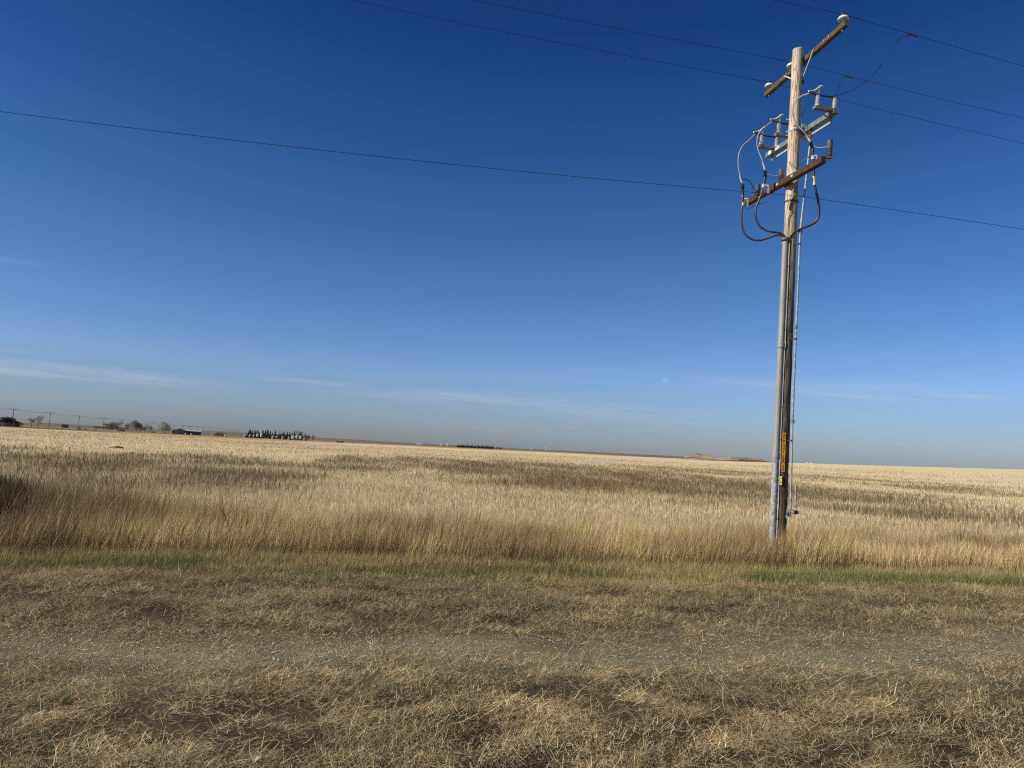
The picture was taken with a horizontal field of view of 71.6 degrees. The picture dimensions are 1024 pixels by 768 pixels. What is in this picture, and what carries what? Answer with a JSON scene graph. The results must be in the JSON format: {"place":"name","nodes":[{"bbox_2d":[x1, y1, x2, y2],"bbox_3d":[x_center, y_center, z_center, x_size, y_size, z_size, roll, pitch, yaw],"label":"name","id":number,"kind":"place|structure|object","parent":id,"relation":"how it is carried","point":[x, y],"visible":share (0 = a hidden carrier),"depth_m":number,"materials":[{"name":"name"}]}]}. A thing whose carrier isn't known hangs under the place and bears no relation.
{"place":"outdoors","nodes":[
{"label":"outdoors","id":0,"kind":"place"},
{"bbox_2d":[172,428,185,433],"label":"barn","id":1,"kind":"structure","parent":0,"point":[178,431],"depth_m":813.25,"materials":[{"name":"grey metal"}]},
{"bbox_2d":[0,422,1023,767],"bbox_3d":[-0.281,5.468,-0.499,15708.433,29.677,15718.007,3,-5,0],"label":"ground","id":2,"kind":"structure","parent":0,"point":[192,726],"depth_m":6.10,"materials":[{"name":"beige plant"}]},
{"bbox_2d":[0,416,8,424],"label":"bare tree","id":3,"kind":"object","parent":2,"relation":"on","point":[3,420],"visible":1,"depth_m":368.94,"materials":[{"name":"brown plant"}]},
{"bbox_2d":[5,417,15,423],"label":"bare tree","id":4,"kind":"object","parent":2,"relation":"on","point":[10,419],"visible":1,"depth_m":371.01,"materials":[{"name":"brown plant"}]},
{"bbox_2d":[32,415,44,425],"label":"bare tree","id":5,"kind":"object","parent":2,"relation":"on","point":[40,420],"visible":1,"depth_m":374.39,"materials":[{"name":"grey plant"}]},
{"bbox_2d":[0,466,163,536],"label":"dark thicket","id":6,"kind":"object","parent":2,"relation":"on","point":[6,482],"visible":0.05,"depth_m":11.93,"materials":[{"name":"brown plant"}]},
{"bbox_2d":[103,423,113,430],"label":"bare tree","id":7,"kind":"object","parent":2,"relation":"on","point":[107,425],"visible":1,"depth_m":554.78,"materials":[{"name":"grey plant"}]},
{"bbox_2d":[109,421,117,429],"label":"bare tree","id":8,"kind":"object","parent":2,"relation":"on","point":[114,423],"visible":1,"depth_m":557.18,"materials":[{"name":"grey plant"}]},
{"bbox_2d":[129,420,138,431],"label":"bare tree","id":9,"kind":"object","parent":2,"relation":"on","point":[133,423],"visible":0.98,"depth_m":572.13,"materials":[{"name":"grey plant"}]},
{"bbox_2d":[134,422,142,432],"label":"bare tree","id":10,"kind":"object","parent":2,"relation":"on","point":[139,425],"visible":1,"depth_m":573.46,"materials":[{"name":"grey plant"}]},
{"bbox_2d":[157,420,169,430],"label":"bare tree","id":11,"kind":"object","parent":2,"relation":"on","point":[165,425],"visible":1,"depth_m":502.23,"materials":[{"name":"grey plant"}]},
{"bbox_2d":[0,483,346,551],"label":"dry weeds","id":12,"kind":"object","parent":2,"relation":"on","point":[53,510],"visible":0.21,"depth_m":11.05,"materials":[{"name":"brown plant"}]},
{"bbox_2d":[182,429,200,434],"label":"long shed","id":13,"kind":"structure","parent":2,"relation":"on","point":[195,432],"depth_m":832.93,"materials":[{"name":"metal"}]},
{"bbox_2d":[0,562,1023,767],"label":"dry thatch","id":14,"kind":"object","parent":2,"relation":"on","point":[172,750],"visible":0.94,"depth_m":5.07,"materials":[{"name":"brown plant"}]},
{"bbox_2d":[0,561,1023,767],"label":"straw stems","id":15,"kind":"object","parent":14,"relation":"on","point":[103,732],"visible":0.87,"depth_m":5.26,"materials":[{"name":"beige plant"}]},
{"bbox_2d":[0,428,1023,542],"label":"field stubble","id":16,"kind":"object","parent":2,"relation":"on","point":[450,499],"visible":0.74,"depth_m":33.77,"materials":[{"name":"beige plant"}]},
{"bbox_2d":[0,430,1023,540],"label":"field weeds","id":17,"kind":"object","parent":2,"relation":"on","point":[548,479],"visible":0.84,"depth_m":39.94,"materials":[{"name":"brown plant"}]},
{"bbox_2d":[0,566,1023,767],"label":"grass tufts","id":18,"kind":"object","parent":2,"relation":"on","point":[548,631],"visible":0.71,"depth_m":5.50,"materials":[{"name":"beige plant"}]},
{"bbox_2d":[738,12,916,550],"bbox_3d":[5.766,-1.475,13.877,2.558,10.504,2.756,5,-5,-17],"label":"utility pole","id":19,"kind":"object","parent":2,"relation":"on","point":[789,182],"visible":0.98,"depth_m":13.62,"materials":[{"name":"brown wood"}]},
{"bbox_2d":[0,111,1023,229],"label":"overhead wire","id":20,"kind":"object","parent":19,"relation":"attached to","point":[481,167],"visible":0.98,"depth_m":12.34,"materials":[{"name":"metal"}]},
{"bbox_2d":[352,0,1023,143],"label":"overhead wire","id":21,"kind":"object","parent":19,"relation":"attached to","point":[663,62],"visible":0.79,"depth_m":14.79,"materials":[{"name":"metal"}]},
{"bbox_2d":[475,0,1021,117],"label":"overhead wire","id":22,"kind":"object","parent":19,"relation":"attached to","point":[741,52],"visible":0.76,"depth_m":14.34,"materials":[{"name":"metal"}]},
{"bbox_2d":[775,0,1021,65],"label":"overhead wire","id":23,"kind":"object","parent":19,"relation":"attached to","point":[895,29],"visible":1,"depth_m":13.27,"materials":[{"name":"metal"}]},
{"bbox_2d":[0,465,1023,574],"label":"tall dry grass","id":24,"kind":"structure","parent":0,"point":[181,526],"depth_m":11.83,"materials":[{"name":"beige plant"}]},
{"bbox_2d":[0,539,1023,598],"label":"green grass","id":25,"kind":"structure","parent":0,"point":[912,575],"depth_m":9.89,"materials":[{"name":"plant"}]},
{"bbox_2d":[0,601,1023,716],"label":"gravel","id":26,"kind":"structure","parent":0,"point":[438,639],"depth_m":6.05,"materials":[{"name":"stone"}]},
{"bbox_2d":[0,0,1023,469],"label":"sky","id":27,"kind":"structure","parent":0,"point":[214,284],"materials":[{"name":"blue"}]},
{"bbox_2d":[684,453,767,461],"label":"knoll","id":28,"kind":"structure","parent":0,"point":[698,456],"depth_m":773.28,"materials":[{"name":"beige plant"}]}
]}

